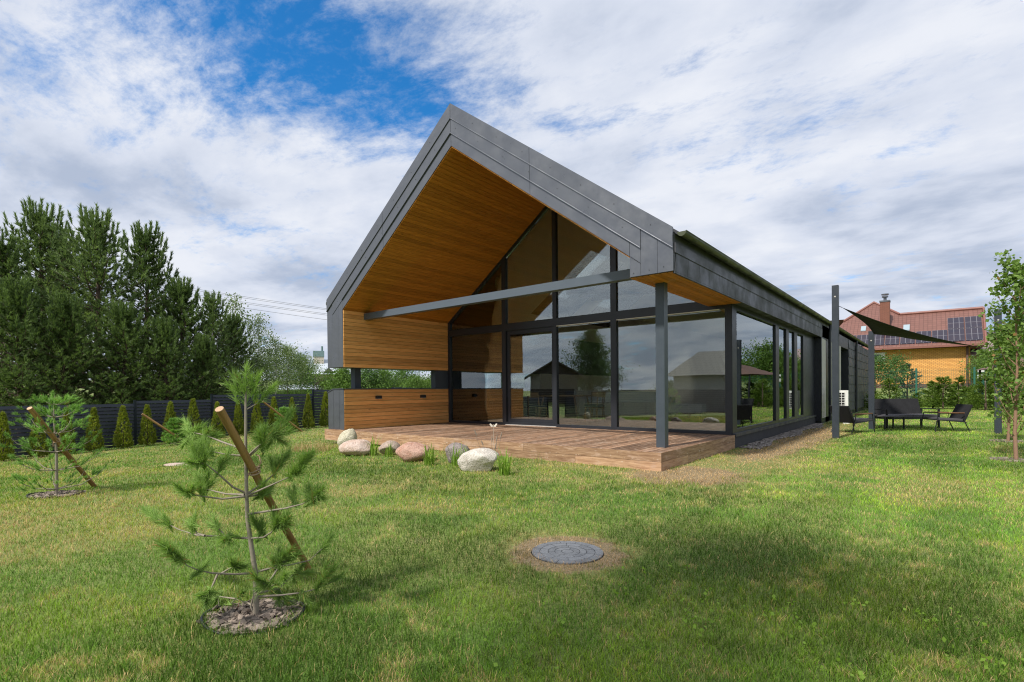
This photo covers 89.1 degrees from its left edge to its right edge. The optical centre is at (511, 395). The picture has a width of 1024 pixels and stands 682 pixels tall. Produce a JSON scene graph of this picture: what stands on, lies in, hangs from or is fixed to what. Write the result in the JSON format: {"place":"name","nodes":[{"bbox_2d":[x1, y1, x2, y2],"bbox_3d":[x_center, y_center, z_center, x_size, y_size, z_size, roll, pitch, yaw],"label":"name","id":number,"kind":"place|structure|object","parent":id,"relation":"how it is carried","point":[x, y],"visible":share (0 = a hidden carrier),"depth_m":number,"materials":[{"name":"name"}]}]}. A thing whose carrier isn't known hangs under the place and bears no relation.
{"place":"outdoors","nodes":[
{"label":"outdoors","id":0,"kind":"place"},
{"bbox_2d":[0,390,319,453],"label":"meadow","id":1,"kind":"structure","parent":0,"point":[288,392],"depth_m":27.23,"materials":[{"name":"green plant"}]},
{"bbox_2d":[0,380,1023,681],"bbox_3d":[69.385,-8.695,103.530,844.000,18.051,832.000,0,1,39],"label":"lawn","id":2,"kind":"structure","parent":0,"point":[606,544],"depth_m":4.22,"materials":[{"name":"green plant"}]},
{"bbox_2d":[0,409,18,460],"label":"thuja","id":3,"kind":"object","parent":2,"relation":"on","point":[3,439],"visible":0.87,"depth_m":14.33,"materials":[{"name":"green plant"}]},
{"bbox_2d":[26,408,51,457],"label":"thuja","id":4,"kind":"object","parent":2,"relation":"on","point":[44,445],"visible":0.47,"depth_m":14.85,"materials":[{"name":"green plant"}]},
{"bbox_2d":[0,231,77,425],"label":"pine tree","id":5,"kind":"object","parent":2,"relation":"on","point":[9,260],"visible":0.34,"depth_m":19.78,"materials":[{"name":"green plant"}]},
{"bbox_2d":[0,273,93,440],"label":"pine tree","id":6,"kind":"object","parent":2,"relation":"on","point":[13,300],"visible":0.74,"depth_m":17.67,"materials":[{"name":"green plant"}]},
{"bbox_2d":[26,490,85,498],"bbox_3d":[-6.207,1.348,7.085,0.677,0.063,0.546,0,1,5],"label":"planting ring","id":7,"kind":"object","parent":2,"relation":"on","point":[46,494],"visible":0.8,"depth_m":7.05,"materials":[{"name":"grey gravel"}]},
{"bbox_2d":[0,389,113,493],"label":"young pine","id":8,"kind":"object","parent":2,"relation":"on","point":[56,400],"visible":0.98,"depth_m":7.04,"materials":[{"name":"green plant"}]},
{"bbox_2d":[0,195,120,405],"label":"pine tree","id":9,"kind":"object","parent":2,"relation":"on","point":[39,223],"visible":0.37,"depth_m":21.67,"materials":[{"name":"green plant"}]},
{"bbox_2d":[27,407,95,487],"bbox_3d":[-6.208,0.816,7.257,0.064,1.352,1.156,-1,1,0],"label":"stake","id":10,"kind":"object","parent":2,"relation":"on","point":[52,436],"visible":0.69,"depth_m":7.12,"materials":[{"name":"brown wood"}]},
{"bbox_2d":[58,412,76,453],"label":"thuja","id":11,"kind":"object","parent":2,"relation":"on","point":[66,419],"visible":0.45,"depth_m":15.37,"materials":[{"name":"green plant"}]},
{"bbox_2d":[0,290,140,434],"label":"pine tree","id":12,"kind":"object","parent":2,"relation":"on","point":[64,313],"visible":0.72,"depth_m":18.21,"materials":[{"name":"green plant"}]},
{"bbox_2d":[31,224,111,388],"bbox_3d":[-21.421,-3.888,24.753,5.088,8.856,4.556,0,1,4],"label":"pine tree","id":13,"kind":"object","parent":2,"relation":"on","point":[66,232],"visible":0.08,"depth_m":24.78,"materials":[{"name":"green plant"}]},
{"bbox_2d":[2,202,181,421],"bbox_3d":[-17.095,-3.264,21.243,5.791,9.170,6.054,0,1,15],"label":"pine tree","id":14,"kind":"object","parent":2,"relation":"on","point":[96,250],"visible":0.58,"depth_m":21.00,"materials":[{"name":"green plant"}]},
{"bbox_2d":[82,405,105,450],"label":"thuja","id":15,"kind":"object","parent":2,"relation":"on","point":[93,418],"visible":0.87,"depth_m":15.84,"materials":[{"name":"green plant"}]},
{"bbox_2d":[62,301,172,431],"bbox_3d":[-14.611,-0.945,19.427,3.638,5.293,3.640,0,1,44],"label":"pine tree","id":16,"kind":"object","parent":2,"relation":"on","point":[122,317],"visible":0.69,"depth_m":19.14,"materials":[{"name":"green plant"}]},
{"bbox_2d":[112,403,133,447],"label":"thuja","id":17,"kind":"object","parent":2,"relation":"on","point":[124,427],"visible":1,"depth_m":16.40,"materials":[{"name":"green plant"}]},
{"bbox_2d":[85,220,193,400],"bbox_3d":[-17.112,-3.616,24.096,4.713,9.162,5.263,0,1,33],"label":"pine tree","id":18,"kind":"object","parent":2,"relation":"on","point":[144,240],"visible":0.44,"depth_m":23.83,"materials":[{"name":"green plant"}]},
{"bbox_2d":[137,401,157,444],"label":"thuja","id":19,"kind":"object","parent":2,"relation":"on","point":[147,430],"visible":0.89,"depth_m":16.91,"materials":[{"name":"green plant"}]},
{"bbox_2d":[141,413,181,439],"bbox_3d":[-10.946,1.085,16.468,1.302,1.092,0.077,-1,1,-37],"label":"stake","id":20,"kind":"object","parent":2,"relation":"on","point":[156,423],"visible":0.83,"depth_m":16.34,"materials":[{"name":"brown wood"}]},
{"bbox_2d":[120,315,209,429],"bbox_3d":[-13.347,-0.715,20.034,3.282,4.774,3.284,-1,1,-17],"label":"pine tree","id":21,"kind":"object","parent":2,"relation":"on","point":[161,333],"visible":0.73,"depth_m":19.69,"materials":[{"name":"green plant"}]},
{"bbox_2d":[161,402,178,442],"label":"thuja","id":22,"kind":"object","parent":2,"relation":"on","point":[170,411],"visible":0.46,"depth_m":17.45,"materials":[{"name":"green plant"}]},
{"bbox_2d":[161,417,187,444],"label":"young pine","id":23,"kind":"object","parent":2,"relation":"on","point":[173,423],"visible":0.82,"depth_m":16.60,"materials":[{"name":"green plant"}]},
{"bbox_2d":[120,275,231,415],"bbox_3d":[-14.707,-2.005,22.900,4.564,6.640,4.566,0,1,45],"label":"pine tree","id":24,"kind":"object","parent":2,"relation":"on","point":[178,308],"visible":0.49,"depth_m":22.66,"materials":[{"name":"green plant"}]},
{"bbox_2d":[183,400,202,440],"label":"thuja","id":25,"kind":"object","parent":2,"relation":"on","point":[192,412],"visible":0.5,"depth_m":17.97,"materials":[{"name":"green plant"}]},
{"bbox_2d":[164,332,241,424],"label":"pine tree","id":26,"kind":"object","parent":2,"relation":"on","point":[206,348],"visible":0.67,"depth_m":20.80,"materials":[{"name":"green plant"}]},
{"bbox_2d":[0,387,429,457],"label":"slat fence","id":27,"kind":"object","parent":2,"relation":"on","point":[18,427],"visible":0.38,"depth_m":17.68,"materials":[{"name":"black wood"}]},
{"bbox_2d":[210,401,225,437],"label":"thuja","id":28,"kind":"object","parent":2,"relation":"on","point":[216,422],"visible":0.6,"depth_m":18.57,"materials":[{"name":"green plant"}]},
{"bbox_2d":[185,290,259,403],"bbox_3d":[-14.371,-2.001,24.830,3.884,6.150,4.060,0,1,14],"label":"pine tree","id":29,"kind":"object","parent":2,"relation":"on","point":[215,312],"visible":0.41,"depth_m":24.79,"materials":[{"name":"green plant"}]},
{"bbox_2d":[209,313,265,403],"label":"pine tree","id":30,"kind":"object","parent":2,"relation":"on","point":[236,326],"visible":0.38,"depth_m":26.81,"materials":[{"name":"green plant"}]},
{"bbox_2d":[232,401,243,434],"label":"thuja","id":31,"kind":"object","parent":2,"relation":"on","point":[238,408],"visible":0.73,"depth_m":19.14,"materials":[{"name":"green plant"}]},
{"bbox_2d":[134,358,353,614],"bbox_3d":[-1.740,0.622,3.101,1.537,1.709,0.959,-1,1,0],"label":"young pine","id":32,"kind":"object","parent":2,"relation":"on","point":[201,453],"visible":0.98,"depth_m":3.10,"materials":[{"name":"green plant"}]},
{"bbox_2d":[220,292,271,369],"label":"birch tree","id":33,"kind":"object","parent":2,"relation":"on","point":[235,300],"visible":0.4,"depth_m":28.98,"materials":[{"name":"green plant"}]},
{"bbox_2d":[196,598,305,635],"bbox_3d":[-1.548,1.312,3.113,0.603,0.060,0.524,0,1,5],"label":"planting ring","id":34,"kind":"object","parent":2,"relation":"on","point":[242,614],"visible":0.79,"depth_m":3.07,"materials":[{"name":"grey gravel"}]},
{"bbox_2d":[249,401,263,433],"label":"thuja","id":35,"kind":"object","parent":2,"relation":"on","point":[255,414],"visible":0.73,"depth_m":19.65,"materials":[{"name":"green plant"}]},
{"bbox_2d":[217,350,301,405],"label":"leafy tree","id":36,"kind":"object","parent":2,"relation":"on","point":[259,365],"visible":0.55,"depth_m":26.91,"materials":[{"name":"green plant"}]},
{"bbox_2d":[239,311,283,369],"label":"birch tree","id":37,"kind":"object","parent":2,"relation":"on","point":[258,338],"visible":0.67,"depth_m":29.94,"materials":[{"name":"green plant"}]},
{"bbox_2d":[215,406,311,573],"bbox_3d":[-1.541,0.743,3.383,0.049,1.378,1.151,0,1,4],"label":"stake","id":38,"kind":"object","parent":2,"relation":"on","point":[225,419],"visible":0.62,"depth_m":3.06,"materials":[{"name":"brown wood"}]},
{"bbox_2d":[248,454,261,475],"bbox_3d":[-1.562,0.447,3.149,0.070,0.184,0.074,0,1,39],"label":"rope tie","id":39,"kind":"object","parent":38,"relation":"attached to","point":[258,469],"visible":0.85,"depth_m":3.14,"materials":[{"name":"beige fabric"}]},
{"bbox_2d":[268,397,277,430],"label":"thuja","id":40,"kind":"object","parent":2,"relation":"on","point":[271,416],"visible":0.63,"depth_m":20.16,"materials":[{"name":"green plant"}]},
{"bbox_2d":[252,336,299,390],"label":"birch tree","id":41,"kind":"object","parent":2,"relation":"on","point":[276,358],"visible":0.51,"depth_m":30.90,"materials":[{"name":"green plant"}]},
{"bbox_2d":[263,401,303,431],"bbox_3d":[-8.594,0.841,19.591,1.513,1.303,0.077,-1,1,-40],"label":"stake","id":42,"kind":"object","parent":2,"relation":"on","point":[279,414],"visible":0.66,"depth_m":19.45,"materials":[{"name":"brown wood"}]},
{"bbox_2d":[274,405,294,431],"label":"young pine","id":43,"kind":"object","parent":2,"relation":"on","point":[282,411],"visible":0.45,"depth_m":19.87,"materials":[{"name":"green plant"}]},
{"bbox_2d":[254,341,322,393],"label":"leafy tree","id":44,"kind":"object","parent":2,"relation":"on","point":[291,357],"visible":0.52,"depth_m":32.90,"materials":[{"name":"green plant"}]},
{"bbox_2d":[288,397,299,429],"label":"thuja","id":45,"kind":"object","parent":2,"relation":"on","point":[291,399],"visible":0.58,"depth_m":20.76,"materials":[{"name":"green plant"}]},
{"bbox_2d":[279,352,329,393],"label":"leafy tree","id":46,"kind":"object","parent":2,"relation":"on","point":[302,386],"visible":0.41,"depth_m":35.67,"materials":[{"name":"green plant"}]},
{"bbox_2d":[301,393,314,427],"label":"thuja","id":47,"kind":"object","parent":2,"relation":"on","point":[309,422],"visible":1,"depth_m":21.26,"materials":[{"name":"green plant"}]},
{"bbox_2d":[290,440,336,451],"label":"dry grass tuft","id":48,"kind":"object","parent":2,"relation":"on","point":[307,447],"visible":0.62,"depth_m":12.85,"materials":[{"name":"beige plant"}]},
{"bbox_2d":[319,390,328,426],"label":"thuja","id":49,"kind":"object","parent":2,"relation":"on","point":[324,417],"visible":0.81,"depth_m":21.84,"materials":[{"name":"green plant"}]},
{"bbox_2d":[300,346,363,385],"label":"white house","id":50,"kind":"structure","parent":2,"relation":"on","point":[319,356],"depth_m":63.67,"materials":[{"name":"metal"}]},
{"bbox_2d":[298,367,380,410],"bbox_3d":[-8.914,-0.270,26.902,4.051,3.130,3.864,0,1,39],"label":"leafy bush","id":51,"kind":"object","parent":2,"relation":"on","point":[340,377],"visible":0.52,"depth_m":26.55,"materials":[{"name":"green plant"}]},
{"bbox_2d":[337,429,356,445],"bbox_3d":[-3.803,1.036,12.000,0.439,0.539,0.274,-1,1,-5],"label":"rock","id":52,"kind":"object","parent":2,"relation":"on","point":[347,435],"visible":0.5,"depth_m":11.90,"materials":[{"name":"beige stone"}]},
{"bbox_2d":[338,439,370,455],"bbox_3d":[-3.361,1.116,11.155,0.668,0.332,0.529,-1,1,-25],"label":"rock","id":53,"kind":"object","parent":2,"relation":"on","point":[356,447],"visible":0.92,"depth_m":11.01,"materials":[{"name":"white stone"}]},
{"bbox_2d":[343,369,397,387],"bbox_3d":[-7.871,-0.049,28.015,4.333,3.817,3.887,-1,1,-35],"label":"leafy bush","id":54,"kind":"object","parent":2,"relation":"on","point":[368,373],"visible":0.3,"depth_m":27.77,"materials":[{"name":"green plant"}]},
{"bbox_2d":[368,436,379,455],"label":"reed clump","id":55,"kind":"object","parent":2,"relation":"on","point":[372,450],"visible":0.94,"depth_m":11.06,"materials":[{"name":"green plant"}]},
{"bbox_2d":[363,369,413,387],"bbox_3d":[-7.067,-0.328,29.042,3.919,3.174,4.108,-1,1,-20],"label":"leafy bush","id":56,"kind":"object","parent":2,"relation":"on","point":[384,372],"visible":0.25,"depth_m":28.47,"materials":[{"name":"green plant"}]},
{"bbox_2d":[378,440,399,453],"bbox_3d":[-2.615,1.106,11.089,0.468,0.291,0.340,-1,1,-2],"label":"rock","id":57,"kind":"object","parent":2,"relation":"on","point":[382,449],"visible":0.68,"depth_m":10.99,"materials":[{"name":"brown stone"}]},
{"bbox_2d":[378,370,427,385],"bbox_3d":[-6.400,-0.139,30.985,4.266,3.757,3.827,-1,1,-4],"label":"leafy bush","id":58,"kind":"object","parent":2,"relation":"on","point":[407,375],"visible":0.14,"depth_m":30.66,"materials":[{"name":"green plant"}]},
{"bbox_2d":[386,371,430,387],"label":"leafy bush","id":59,"kind":"object","parent":2,"relation":"on","point":[414,381],"visible":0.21,"depth_m":26.88,"materials":[{"name":"green plant"}]},
{"bbox_2d":[395,442,428,461],"bbox_3d":[-1.919,1.096,10.011,0.651,0.390,0.466,0,1,2],"label":"rock","id":60,"kind":"object","parent":2,"relation":"on","point":[409,451],"visible":0.81,"depth_m":9.84,"materials":[{"name":"pink stone"}]},
{"bbox_2d":[422,443,437,465],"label":"reed clump","id":61,"kind":"object","parent":2,"relation":"on","point":[429,458],"visible":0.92,"depth_m":9.40,"materials":[{"name":"green plant"}]},
{"bbox_2d":[446,443,461,466],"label":"reed clump","id":62,"kind":"object","parent":2,"relation":"on","point":[454,458],"visible":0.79,"depth_m":9.29,"materials":[{"name":"green plant"}]},
{"bbox_2d":[445,442,469,463],"bbox_3d":[-1.019,1.074,9.734,0.462,0.385,0.327,0,1,5],"label":"rock","id":63,"kind":"object","parent":2,"relation":"on","point":[451,446],"visible":0.51,"depth_m":9.61,"materials":[{"name":"grey stone"}]},
{"bbox_2d":[457,448,498,471],"bbox_3d":[-0.527,1.090,8.745,0.590,0.405,0.556,0,1,39],"label":"rock","id":64,"kind":"object","parent":2,"relation":"on","point":[480,459],"visible":0.89,"depth_m":8.60,"materials":[{"name":"stone"}]},
{"bbox_2d":[492,446,511,475],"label":"reed clump","id":65,"kind":"object","parent":2,"relation":"on","point":[506,469],"visible":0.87,"depth_m":8.26,"materials":[{"name":"green plant"}]},
{"bbox_2d":[325,422,734,470],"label":"wooden deck","id":66,"kind":"structure","parent":2,"relation":"on","point":[630,449],"depth_m":10.85,"materials":[{"name":"brown wood"}]},
{"bbox_2d":[532,541,602,564],"bbox_3d":[0.458,1.314,4.299,0.600,0.050,0.600,0,1,22],"label":"manhole cover","id":67,"kind":"object","parent":2,"relation":"on","point":[561,552],"visible":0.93,"depth_m":4.27,"materials":[{"name":"metal"}]},
{"bbox_2d":[326,103,867,447],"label":"modern house","id":68,"kind":"structure","parent":2,"relation":"on","point":[491,275],"depth_m":14.85,"materials":[{"name":"metal"}]},
{"bbox_2d":[493,374,524,387],"bbox_3d":[-0.984,-0.549,19.919,0.010,0.551,4.923,0,1,39],"label":"slot window glass","id":69,"kind":"structure","parent":68,"relation":"in","point":[518,381],"depth_m":21.21,"materials":[{"name":"clear glass"}]},
{"bbox_2d":[493,373,527,388],"bbox_3d":[-0.976,-0.549,19.913,0.090,0.631,5.123,0,1,39],"label":"slot window frame","id":70,"kind":"structure","parent":68,"relation":"in","point":[526,375],"depth_m":21.77,"materials":[{"name":"black metal"}]},
{"bbox_2d":[527,392,546,418],"bbox_3d":[0.856,0.385,17.718,0.494,0.972,0.537,0,1,39],"label":"dining chair","id":71,"kind":"object","parent":68,"relation":"on","point":[533,395],"visible":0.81,"depth_m":17.57,"materials":[{"name":"brown wood"}]},
{"bbox_2d":[539,395,596,421],"bbox_3d":[1.840,0.429,17.978,2.000,0.869,1.100,0,1,39],"label":"dining table","id":72,"kind":"object","parent":68,"relation":"on","point":[574,402],"visible":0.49,"depth_m":17.42,"materials":[{"name":"brown wood"}]},
{"bbox_2d":[448,206,734,434],"bbox_3d":[1.442,-2.355,14.570,9.115,6.499,0.194,0,1,39],"label":"front window frame","id":73,"kind":"structure","parent":68,"relation":"in","point":[507,329],"depth_m":14.63,"materials":[{"name":"black metal"}]},
{"bbox_2d":[584,392,602,419],"bbox_3d":[2.887,0.361,18.314,0.494,0.972,0.537,0,1,39],"label":"dining chair","id":74,"kind":"object","parent":68,"relation":"on","point":[594,393],"visible":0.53,"depth_m":18.32,"materials":[{"name":"brown wood"}]},
{"bbox_2d":[585,392,605,421],"bbox_3d":[2.732,0.374,17.059,0.537,0.972,0.494,0,1,39],"label":"dining chair","id":75,"kind":"object","parent":68,"relation":"on","point":[600,394],"visible":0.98,"depth_m":17.01,"materials":[{"name":"brown wood"}]},
{"bbox_2d":[579,392,674,415],"bbox_3d":[4.253,0.291,19.251,3.300,0.830,1.270,0,1,24],"label":"sofa","id":76,"kind":"object","parent":68,"relation":"on","point":[636,403],"visible":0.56,"depth_m":19.04,"materials":[{"name":"fabric"}]},
{"bbox_2d":[654,404,705,421],"bbox_3d":[5.553,0.558,17.155,1.500,0.550,0.900,0,1,29],"label":"chaise","id":77,"kind":"object","parent":68,"relation":"on","point":[687,408],"visible":0.67,"depth_m":16.67,"materials":[{"name":"fabric"}]},
{"bbox_2d":[734,304,804,432],"bbox_3d":[7.596,-0.657,14.984,0.092,2.924,8.163,0,1,39],"label":"side window frame","id":78,"kind":"structure","parent":68,"relation":"in","point":[776,324],"depth_m":15.38,"materials":[{"name":"black metal"}]},
{"bbox_2d":[373,562,1023,679],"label":"lawn weeds","id":79,"kind":"object","parent":2,"relation":"on","point":[944,639],"visible":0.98,"depth_m":2.81,"materials":[{"name":"green plant"}]},
{"bbox_2d":[739,423,823,448],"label":"gravel","id":80,"kind":"structure","parent":2,"relation":"on","point":[760,444],"depth_m":14.10,"materials":[{"name":"grey gravel"}]},
{"bbox_2d":[832,285,839,438],"bbox_3d":[8.566,-0.832,13.762,0.150,4.140,0.162,0,1,39],"label":"sail post","id":81,"kind":"object","parent":2,"relation":"on","point":[835,371],"visible":0.82,"depth_m":13.71,"materials":[{"name":"metal"}]},
{"bbox_2d":[839,306,992,347],"bbox_3d":[10.928,-1.853,15.240,5.029,1.082,2.150,-1,1,-11],"label":"shade sail","id":82,"kind":"object","parent":81,"relation":"attached to","point":[876,327],"visible":0.98,"depth_m":14.56,"materials":[{"name":"fabric"}]},
{"bbox_2d":[839,390,848,423],"bbox_3d":[12.362,0.440,19.535,0.550,1.260,0.500,0,1,36],"label":"heat pump","id":83,"kind":"object","parent":2,"relation":"on","point":[843,397],"visible":0.32,"depth_m":19.34,"materials":[{"name":"white metal"}]},
{"bbox_2d":[829,405,874,433],"bbox_3d":[10.166,0.714,15.565,1.114,0.834,0.686,-1,1,-21],"label":"lounge chair","id":84,"kind":"object","parent":2,"relation":"on","point":[846,415],"visible":0.71,"depth_m":15.29,"materials":[{"name":"black metal"}]},
{"bbox_2d":[868,331,874,429],"bbox_3d":[11.408,-0.423,16.498,0.150,3.220,0.162,0,1,39],"label":"sail post","id":85,"kind":"object","parent":2,"relation":"on","point":[871,378],"visible":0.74,"depth_m":16.45,"materials":[{"name":"metal"}]},
{"bbox_2d":[875,415,904,429],"bbox_3d":[12.065,0.875,16.638,0.640,0.450,0.500,-1,1,0],"label":"coffee table","id":86,"kind":"object","parent":2,"relation":"on","point":[884,416],"visible":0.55,"depth_m":16.40,"materials":[{"name":"black metal"}]},
{"bbox_2d":[875,378,905,398],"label":"conifer shrub","id":87,"kind":"object","parent":2,"relation":"on","point":[888,385],"visible":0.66,"depth_m":29.95,"materials":[{"name":"green plant"}]},
{"bbox_2d":[875,349,908,390],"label":"apple tree","id":88,"kind":"object","parent":2,"relation":"on","point":[881,368],"visible":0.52,"depth_m":39.52,"materials":[{"name":"green plant"}]},
{"bbox_2d":[878,349,914,397],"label":"apple tree","id":89,"kind":"object","parent":2,"relation":"on","point":[902,359],"visible":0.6,"depth_m":40.67,"materials":[{"name":"green plant"}]},
{"bbox_2d":[882,363,928,398],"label":"blue spruce","id":90,"kind":"object","parent":2,"relation":"on","point":[908,386],"visible":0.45,"depth_m":41.88,"materials":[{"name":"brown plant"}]},
{"bbox_2d":[875,398,939,428],"bbox_3d":[12.988,0.601,17.272,1.720,0.970,0.930,-1,1,0],"label":"garden bench","id":91,"kind":"object","parent":2,"relation":"on","point":[909,408],"visible":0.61,"depth_m":17.56,"materials":[{"name":"black fabric"}]},
{"bbox_2d":[831,293,987,387],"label":"brick house","id":92,"kind":"structure","parent":2,"relation":"on","point":[967,326],"depth_m":50.30,"materials":[{"name":"brick"}]},
{"bbox_2d":[914,380,948,407],"bbox_3d":[25.870,-0.071,32.032,1.965,1.817,1.886,0,1,3],"label":"conifer shrub","id":93,"kind":"object","parent":2,"relation":"on","point":[927,392],"visible":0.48,"depth_m":32.02,"materials":[{"name":"green plant"}]},
{"bbox_2d":[918,376,965,408],"bbox_3d":[25.647,-0.184,31.064,2.308,2.075,2.261,0,1,30],"label":"conifer shrub","id":94,"kind":"object","parent":2,"relation":"on","point":[940,386],"visible":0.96,"depth_m":30.90,"materials":[{"name":"green plant"}]},
{"bbox_2d":[920,404,972,431],"bbox_3d":[13.090,0.687,15.671,1.088,0.834,0.671,0,1,5],"label":"lounge chair","id":95,"kind":"object","parent":2,"relation":"on","point":[959,412],"visible":0.89,"depth_m":15.46,"materials":[{"name":"black metal"}]},
{"bbox_2d":[875,367,1023,398],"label":"fence","id":96,"kind":"object","parent":2,"relation":"on","point":[923,379],"visible":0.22,"depth_m":36.17,"materials":[{"name":"green metal"}]},
{"bbox_2d":[938,375,981,406],"bbox_3d":[26.624,-0.203,30.948,2.174,2.094,2.265,-1,1,-33],"label":"conifer shrub","id":97,"kind":"object","parent":2,"relation":"on","point":[961,379],"visible":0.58,"depth_m":30.85,"materials":[{"name":"green plant"}]},
{"bbox_2d":[957,354,993,386],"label":"leafy tree","id":98,"kind":"object","parent":2,"relation":"on","point":[974,364],"visible":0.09,"depth_m":46.59,"materials":[{"name":"green plant"}]},
{"bbox_2d":[959,373,1010,409],"bbox_3d":[26.464,-0.206,29.035,2.223,2.141,2.316,0,1,21],"label":"conifer shrub","id":99,"kind":"object","parent":2,"relation":"on","point":[981,388],"visible":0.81,"depth_m":28.99,"materials":[{"name":"green plant"}]},
{"bbox_2d":[970,341,1007,386],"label":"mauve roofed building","id":100,"kind":"structure","parent":2,"relation":"on","point":[973,353],"depth_m":52.59,"materials":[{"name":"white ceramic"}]},
{"bbox_2d":[960,339,1022,386],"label":"leafy tree","id":101,"kind":"object","parent":2,"relation":"on","point":[986,356],"visible":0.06,"depth_m":41.53,"materials":[{"name":"green plant"}]},
{"bbox_2d":[971,249,1023,459],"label":"young tree","id":102,"kind":"object","parent":2,"relation":"on","point":[1016,270],"visible":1,"depth_m":9.35,"materials":[{"name":"green plant"}]},
{"bbox_2d":[994,309,1001,433],"bbox_3d":[13.688,-0.616,14.643,0.150,3.600,0.162,0,1,39],"label":"sail post","id":103,"kind":"object","parent":2,"relation":"on","point":[997,425],"visible":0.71,"depth_m":14.60,"materials":[{"name":"paint"}]},
{"bbox_2d":[981,319,1023,440],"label":"young tree","id":104,"kind":"object","parent":2,"relation":"on","point":[1005,393],"visible":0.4,"depth_m":12.53,"materials":[{"name":"green plant"}]},
{"bbox_2d":[989,457,1023,462],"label":"mulch patch","id":105,"kind":"object","parent":2,"relation":"on","point":[1003,459],"visible":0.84,"depth_m":9.37,"materials":[{"name":"stone"}]},
{"bbox_2d":[0,0,1023,379],"label":"sky","id":106,"kind":"structure","parent":0,"point":[870,149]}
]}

